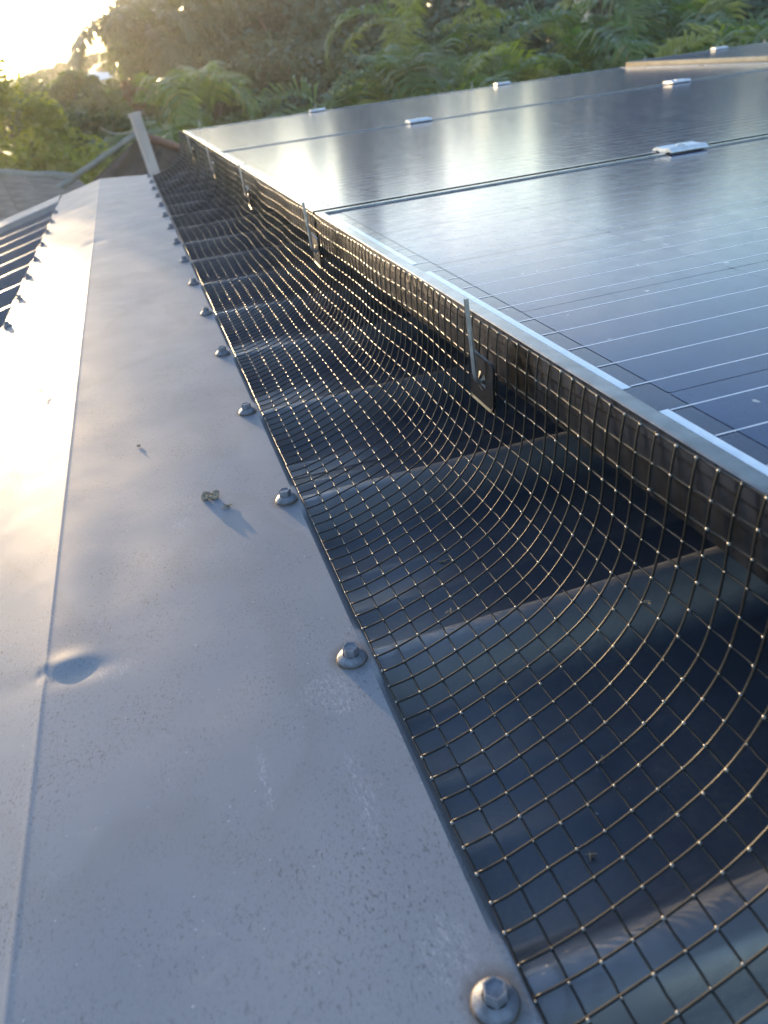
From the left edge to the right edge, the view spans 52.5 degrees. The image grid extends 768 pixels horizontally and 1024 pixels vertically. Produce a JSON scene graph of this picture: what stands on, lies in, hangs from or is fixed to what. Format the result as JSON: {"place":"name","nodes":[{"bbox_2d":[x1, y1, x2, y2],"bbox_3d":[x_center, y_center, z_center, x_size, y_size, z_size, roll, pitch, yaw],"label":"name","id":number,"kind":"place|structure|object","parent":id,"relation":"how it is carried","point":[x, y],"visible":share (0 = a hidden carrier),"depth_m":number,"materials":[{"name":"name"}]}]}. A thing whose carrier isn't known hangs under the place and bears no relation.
{"place":"outdoors","nodes":[
{"label":"outdoors","id":0,"kind":"place"},
{"bbox_2d":[88,72,111,88],"bbox_3d":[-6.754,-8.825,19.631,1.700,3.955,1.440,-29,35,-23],"label":"white house","id":1,"kind":"structure","parent":0,"point":[103,77],"depth_m":18.45,"materials":[{"name":"metal"}]},
{"bbox_2d":[0,0,428,79],"label":"sky","id":2,"kind":"structure","parent":0,"point":[35,34],"materials":[{"name":"white"}]},
{"bbox_2d":[1,0,589,153],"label":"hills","id":3,"kind":"structure","parent":0,"point":[90,71],"depth_m":104.51,"materials":[{"name":"green plant"}]},
{"bbox_2d":[7,10,599,155],"bbox_3d":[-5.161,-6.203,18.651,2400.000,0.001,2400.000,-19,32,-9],"label":"ground","id":4,"kind":"structure","parent":0,"point":[586,15],"depth_m":73.63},
{"bbox_2d":[0,72,69,169],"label":"garden tree","id":5,"kind":"object","parent":4,"relation":"on","point":[30,88],"visible":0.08,"depth_m":11.07,"materials":[{"name":"green plant"}]},
{"bbox_2d":[3,65,67,93],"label":"garden tree","id":6,"kind":"object","parent":4,"relation":"on","point":[51,73],"visible":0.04,"depth_m":23.89,"materials":[{"name":"green plant"}]},
{"bbox_2d":[0,54,113,184],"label":"golden tree","id":7,"kind":"object","parent":4,"relation":"on","point":[49,135],"visible":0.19,"depth_m":7.37,"materials":[{"name":"green plant"}]},
{"bbox_2d":[16,68,128,170],"bbox_3d":[-4.164,-4.365,11.639,1.762,3.940,1.539,-19,32,-9],"label":"garden tree","id":8,"kind":"object","parent":4,"relation":"on","point":[74,89],"visible":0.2,"depth_m":10.64,"materials":[{"name":"green plant"}]},
{"bbox_2d":[53,60,92,71],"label":"garden tree","id":9,"kind":"object","parent":4,"relation":"on","point":[59,63],"visible":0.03,"depth_m":27.71,"materials":[{"name":"green plant"}]},
{"bbox_2d":[62,52,112,73],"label":"garden tree","id":10,"kind":"object","parent":4,"relation":"on","point":[93,60],"visible":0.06,"depth_m":26.33,"materials":[{"name":"green plant"}]},
{"bbox_2d":[54,102,148,170],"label":"garden tree","id":11,"kind":"object","parent":4,"relation":"on","point":[117,120],"visible":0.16,"depth_m":8.88,"materials":[{"name":"green plant"}]},
{"bbox_2d":[0,132,210,220],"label":"tiled house","id":12,"kind":"structure","parent":4,"relation":"on","point":[21,190],"depth_m":5.72,"materials":[{"name":"paint"}]},
{"bbox_2d":[98,0,134,83],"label":"broad tree","id":13,"kind":"object","parent":4,"relation":"on","point":[117,3],"depth_m":16.03,"materials":[{"name":"green plant"}]},
{"bbox_2d":[97,74,153,117],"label":"garden tree","id":14,"kind":"object","parent":4,"relation":"on","point":[118,88],"visible":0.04,"depth_m":12.51,"materials":[{"name":"green plant"}]},
{"bbox_2d":[120,77,150,129],"bbox_3d":[-3.316,-4.845,12.323,0.468,3.646,0.512,-19,32,-9],"label":"shrub","id":15,"kind":"object","parent":4,"relation":"on","point":[128,92],"visible":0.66,"depth_m":11.40,"materials":[{"name":"green plant"}]},
{"bbox_2d":[81,115,205,180],"bbox_3d":[-2.350,-2.710,8.989,1.772,3.221,1.567,5,36,27],"label":"palm","id":16,"kind":"object","parent":4,"relation":"on","point":[168,135],"visible":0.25,"depth_m":8.26,"materials":[{"name":"plant"}]},
{"bbox_2d":[127,111,159,176],"bbox_3d":[-1.082,-0.859,5.353,0.060,3.447,0.060,-31,35,-25],"label":"grey post","id":17,"kind":"object","parent":4,"relation":"on","point":[144,143],"visible":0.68,"depth_m":4.52,"materials":[{"name":"grey metal"}]},
{"bbox_2d":[100,127,160,133],"bbox_3d":[-1.926,-3.048,6.141,0.392,0.157,3.811,-22,32,-13],"label":"service cable","id":18,"kind":"object","parent":17,"relation":"attached to","point":[130,131],"visible":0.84,"depth_m":5.76,"materials":[{"name":"grey plastic"}]},
{"bbox_2d":[68,0,245,106],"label":"coconut palm","id":19,"kind":"object","parent":4,"relation":"on","point":[78,49],"visible":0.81,"depth_m":12.38,"materials":[{"name":"green plant"}]},
{"bbox_2d":[98,16,224,124],"bbox_3d":[-3.667,-6.285,13.905,2.140,4.515,1.695,-2,33,18],"label":"bush","id":20,"kind":"object","parent":4,"relation":"on","point":[132,62],"visible":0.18,"depth_m":12.62,"materials":[{"name":"green plant"}]},
{"bbox_2d":[107,0,259,92],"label":"broad tree","id":21,"kind":"object","parent":4,"relation":"on","point":[185,49],"visible":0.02,"depth_m":15.21,"materials":[{"name":"green plant"}]},
{"bbox_2d":[126,60,262,143],"bbox_3d":[-2.378,-3.685,10.124,2.353,3.657,2.331,-19,32,-9],"label":"banana palm","id":22,"kind":"object","parent":4,"relation":"on","point":[201,78],"visible":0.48,"depth_m":9.09,"materials":[{"name":"green palm leaves"},{"name":"brown fibrous trunk"}]},
{"bbox_2d":[143,81,274,142],"bbox_3d":[-2.667,-5.448,13.184,2.669,3.512,2.042,-19,32,-9],"label":"bush","id":23,"kind":"object","parent":4,"relation":"on","point":[237,117],"visible":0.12,"depth_m":12.28,"materials":[{"name":"green plant"}]},
{"bbox_2d":[112,0,367,120],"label":"broad tree","id":24,"kind":"object","parent":4,"relation":"on","point":[316,20],"visible":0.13,"depth_m":14.73,"materials":[{"name":"green plant"}]},
{"bbox_2d":[183,27,327,124],"bbox_3d":[-2.071,-6.437,14.082,2.900,3.945,2.619,-19,32,-9],"label":"bush","id":25,"kind":"object","parent":4,"relation":"on","point":[247,64],"visible":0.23,"depth_m":12.98,"materials":[{"name":"green plant"}]},
{"bbox_2d":[260,45,348,115],"bbox_3d":[-1.112,-6.165,13.637,2.170,3.595,1.854,-32,36,-27],"label":"bush","id":26,"kind":"object","parent":4,"relation":"on","point":[285,58],"visible":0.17,"depth_m":12.63,"materials":[{"name":"green plant"}]},
{"bbox_2d":[248,0,377,92],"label":"broad tree","id":27,"kind":"object","parent":4,"relation":"on","point":[342,32],"visible":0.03,"depth_m":15.87,"materials":[{"name":"green plant"}]},
{"bbox_2d":[247,74,406,120],"bbox_3d":[-0.260,-4.532,11.028,3.524,3.251,3.016,-19,32,-9],"label":"cane palm","id":28,"kind":"object","parent":4,"relation":"on","point":[323,104],"visible":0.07,"depth_m":10.22,"materials":[{"name":"green plant"}]},
{"bbox_2d":[328,0,428,89],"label":"broad tree","id":29,"kind":"object","parent":4,"relation":"on","point":[372,34],"visible":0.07,"depth_m":16.17,"materials":[{"name":"green plant"}]},
{"bbox_2d":[0,168,767,1023],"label":"house","id":30,"kind":"structure","parent":4,"relation":"on","point":[220,802],"depth_m":0.42,"materials":[{"name":"paint"}]},
{"bbox_2d":[201,490,218,500],"bbox_3d":[-0.134,-0.013,0.600,0.015,0.006,0.011,-14,31,-12],"label":"seed curl","id":31,"kind":"object","parent":30,"relation":"on","point":[206,495],"visible":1,"depth_m":0.60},
{"bbox_2d":[152,130,767,1023],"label":"wire mesh","id":32,"kind":"object","parent":30,"relation":"attached to","point":[184,206],"visible":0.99,"depth_m":0.42,"materials":[{"name":"grey metal"}]},
{"bbox_2d":[186,134,194,160],"bbox_3d":[-0.543,-1.028,2.193,0.010,0.071,0.036,-14,32,0],"label":"clip","id":33,"kind":"object","parent":32,"relation":"attached to","point":[192,152],"visible":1,"depth_m":2.19,"materials":[{"name":"metal"}]},
{"bbox_2d":[205,145,216,178],"bbox_3d":[-0.389,-0.788,1.752,0.010,0.071,0.036,-14,32,0],"label":"clip","id":34,"kind":"object","parent":32,"relation":"attached to","point":[213,169],"visible":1,"depth_m":1.75,"materials":[{"name":"metal"}]},
{"bbox_2d":[238,164,252,209],"bbox_3d":[-0.232,-0.545,1.304,0.010,0.071,0.035,-14,32,0],"label":"clip","id":35,"kind":"object","parent":32,"relation":"attached to","point":[247,194],"visible":1,"depth_m":1.30,"materials":[{"name":"metal"}]},
{"bbox_2d":[302,202,321,267],"bbox_3d":[-0.080,-0.311,0.872,0.010,0.071,0.035,-15,32,-2],"label":"clip","id":36,"kind":"object","parent":32,"relation":"attached to","point":[314,244],"visible":1,"depth_m":0.87,"materials":[{"name":"metal"}]},
{"bbox_2d":[464,298,494,412],"bbox_3d":[0.057,-0.097,0.478,0.010,0.070,0.034,-16,32,-3],"label":"clip","id":37,"kind":"object","parent":32,"relation":"attached to","point":[482,380],"visible":1,"depth_m":0.48,"materials":[{"name":"grey metal"}]},
{"bbox_2d":[585,851,596,861],"bbox_3d":[0.090,0.150,0.340,0.005,0.003,0.006,4,32,18],"label":"leaf scrap","id":38,"kind":"object","parent":30,"relation":"on","point":[591,855],"visible":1,"depth_m":0.34,"materials":[{"name":"grey plant"}]},
{"bbox_3d":[0.973,-0.768,1.546,0.050,0.092,3.125,-14,31,-12],"label":"rail","id":39,"kind":"object","parent":30,"relation":"on","visible":0},
{"bbox_2d":[183,62,767,168],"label":"solar panel","id":40,"kind":"object","parent":39,"relation":"on","point":[232,136],"visible":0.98,"depth_m":2.24,"materials":[{"name":"blue glass"}]},
{"bbox_2d":[309,108,325,111],"bbox_3d":[-0.226,-1.362,2.674,0.054,0.043,0.031,-14,31,-12],"label":"end clamp","id":41,"kind":"object","parent":40,"relation":"attached to","point":[319,109],"visible":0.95,"depth_m":2.65,"materials":[{"name":"metal"}]},
{"bbox_2d":[405,117,431,122],"bbox_3d":[0.083,-0.920,1.846,0.054,0.027,0.042,-14,31,-12],"label":"clamp","id":42,"kind":"object","parent":40,"relation":"attached to","point":[418,119],"visible":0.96,"depth_m":1.83,"materials":[{"name":"metal"}]},
{"bbox_2d":[494,81,510,85],"bbox_3d":[0.429,-1.530,2.813,0.054,0.043,0.031,-14,31,-12],"label":"end clamp","id":43,"kind":"object","parent":40,"relation":"attached to","point":[506,82],"visible":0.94,"depth_m":2.79,"materials":[{"name":"metal"}]},
{"bbox_2d":[217,69,767,239],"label":"solar panel","id":44,"kind":"object","parent":39,"relation":"on","point":[337,171],"visible":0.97,"depth_m":1.31,"materials":[{"name":"blue glass"}]},
{"bbox_2d":[315,135,767,584],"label":"solar panel","id":45,"kind":"object","parent":39,"relation":"on","point":[636,288],"visible":1,"depth_m":0.53,"materials":[{"name":"blue glass"}]},
{"bbox_2d":[653,141,707,152],"bbox_3d":[0.386,-0.466,1.015,0.054,0.027,0.042,-14,31,-12],"label":"clamp","id":46,"kind":"object","parent":45,"relation":"attached to","point":[679,147],"visible":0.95,"depth_m":1.00,"materials":[{"name":"metal"}]},
{"bbox_2d":[663,78,690,83],"bbox_3d":[0.747,-1.090,1.986,0.054,0.027,0.042,-14,31,-12],"label":"clamp","id":47,"kind":"object","parent":39,"relation":"attached to","point":[676,80],"visible":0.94,"depth_m":1.97,"materials":[{"name":"metal"}]},
{"bbox_2d":[323,24,487,104],"bbox_3d":[0.635,-6.063,12.955,3.014,3.428,2.940,-2,34,19],"label":"bush","id":48,"kind":"object","parent":4,"relation":"on","point":[332,75],"visible":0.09,"depth_m":11.87,"materials":[{"name":"green plant"}]},
{"bbox_2d":[325,42,498,108],"bbox_3d":[0.396,-5.174,11.694,2.764,3.351,3.759,8,38,32],"label":"cane palm","id":49,"kind":"object","parent":4,"relation":"on","point":[390,76],"visible":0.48,"depth_m":10.44,"materials":[{"name":"green plant"}]},
{"bbox_2d":[389,0,438,31],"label":"broad tree","id":50,"kind":"object","parent":4,"relation":"on","point":[429,24],"visible":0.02,"depth_m":17.86,"materials":[{"name":"green plant"}]},
{"bbox_2d":[324,0,507,105],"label":"cane palm","id":51,"kind":"object","parent":4,"relation":"on","point":[403,24],"visible":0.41,"depth_m":12.14,"materials":[{"name":"green plant"}]},
{"bbox_2d":[360,1,533,92],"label":"cane palm","id":52,"kind":"object","parent":4,"relation":"on","point":[447,40],"visible":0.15,"depth_m":11.39,"materials":[{"name":"green plant"}]},
{"bbox_2d":[421,0,569,56],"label":"broad tree","id":53,"kind":"object","parent":4,"relation":"on","point":[431,2],"visible":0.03,"depth_m":18.04,"materials":[{"name":"green plant"}]},
{"bbox_2d":[407,45,584,96],"bbox_3d":[1.585,-4.688,10.826,3.283,2.979,3.020,-19,32,-9],"label":"cane palm","id":54,"kind":"object","parent":4,"relation":"on","point":[498,76],"visible":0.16,"depth_m":10.25,"materials":[{"name":"green plant"}]},
{"bbox_2d":[407,10,605,96],"bbox_3d":[1.898,-5.750,12.149,3.215,3.224,3.678,-19,32,-9],"label":"cane palm","id":55,"kind":"object","parent":4,"relation":"on","point":[525,30],"visible":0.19,"depth_m":11.46,"materials":[{"name":"green plant"}]},
{"bbox_2d":[424,0,594,61],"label":"broad tree","id":56,"kind":"object","parent":4,"relation":"on","point":[443,16],"visible":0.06,"depth_m":15.93,"materials":[{"name":"green plant"}]},
{"bbox_2d":[469,23,619,74],"bbox_3d":[2.450,-6.516,13.254,3.386,3.109,3.104,-19,32,-9],"label":"bush","id":57,"kind":"object","parent":4,"relation":"on","point":[537,41],"visible":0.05,"depth_m":12.42,"materials":[{"name":"green plant"}]},
{"bbox_2d":[461,38,672,81],"bbox_3d":[2.664,-5.241,11.224,3.056,3.040,2.831,8,38,31],"label":"cane palm","id":58,"kind":"object","parent":4,"relation":"on","point":[596,65],"visible":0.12,"depth_m":10.64,"materials":[{"name":"green plant"}]},
{"bbox_2d":[468,0,677,74],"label":"cane palm","id":59,"kind":"object","parent":4,"relation":"on","point":[620,12],"visible":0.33,"depth_m":12.47,"materials":[{"name":"green plant"}]},
{"bbox_2d":[532,0,649,58],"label":"broad tree","id":60,"kind":"object","parent":4,"relation":"on","point":[596,10],"visible":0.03,"depth_m":19.71,"materials":[{"name":"green plant"}]},
{"bbox_2d":[537,20,666,76],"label":"cane palm","id":61,"kind":"object","parent":4,"relation":"on","point":[619,47],"visible":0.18,"depth_m":10.82,"materials":[{"name":"green plant"}]},
{"bbox_2d":[566,27,686,72],"bbox_3d":[4.376,-6.584,12.955,3.009,2.781,2.679,-19,32,-9],"label":"bush","id":62,"kind":"object","parent":4,"relation":"on","point":[660,38],"visible":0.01,"depth_m":12.56,"materials":[{"name":"green plant"}]},
{"bbox_2d":[580,0,703,37],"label":"broad tree","id":63,"kind":"object","parent":4,"relation":"on","point":[598,7],"visible":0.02,"depth_m":19.43,"materials":[{"name":"green plant"}]},
{"bbox_2d":[618,28,724,67],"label":"cane palm","id":64,"kind":"object","parent":4,"relation":"on","point":[693,44],"visible":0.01,"depth_m":10.23,"materials":[{"name":"green plant"}]},
{"bbox_2d":[603,0,748,67],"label":"cane palm","id":65,"kind":"object","parent":4,"relation":"on","point":[671,15],"visible":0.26,"depth_m":11.88,"materials":[{"name":"green plant"}]},
{"bbox_2d":[608,0,753,68],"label":"cane palm","id":66,"kind":"object","parent":4,"relation":"on","point":[710,3],"visible":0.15,"depth_m":11.79,"materials":[{"name":"green plant"}]},
{"bbox_2d":[645,10,767,58],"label":"cane palm","id":67,"kind":"object","parent":4,"relation":"on","point":[760,19],"visible":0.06,"depth_m":10.55,"materials":[{"name":"green plant"}]},
{"bbox_2d":[653,13,767,53],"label":"cane palm","id":68,"kind":"object","parent":4,"relation":"on","point":[729,29],"visible":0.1,"depth_m":10.52,"materials":[{"name":"green plant"}]},
{"bbox_2d":[655,9,767,57],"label":"cane palm","id":69,"kind":"object","parent":4,"relation":"on","point":[715,32],"visible":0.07,"depth_m":10.47,"materials":[{"name":"green plant"}]},
{"bbox_2d":[683,0,767,44],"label":"bush","id":70,"kind":"object","parent":4,"relation":"on","point":[759,6],"visible":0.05,"depth_m":11.41,"materials":[{"name":"green plant"}]},
{"bbox_3d":[1.713,-0.958,1.703,0.050,0.092,3.125,-14,31,-12],"label":"rail","id":71,"kind":"object","parent":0,"visible":0},
{"bbox_2d":[626,42,767,66],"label":"solar panel","id":72,"kind":"object","parent":71,"relation":"on","point":[757,52],"visible":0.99,"depth_m":2.66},
{"bbox_2d":[711,46,727,49],"bbox_3d":[1.286,-1.761,2.987,0.054,0.043,0.031,-14,31,-12],"label":"end clamp","id":73,"kind":"object","parent":72,"relation":"attached to","point":[721,47],"visible":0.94,"depth_m":2.97,"materials":[{"name":"metal"}]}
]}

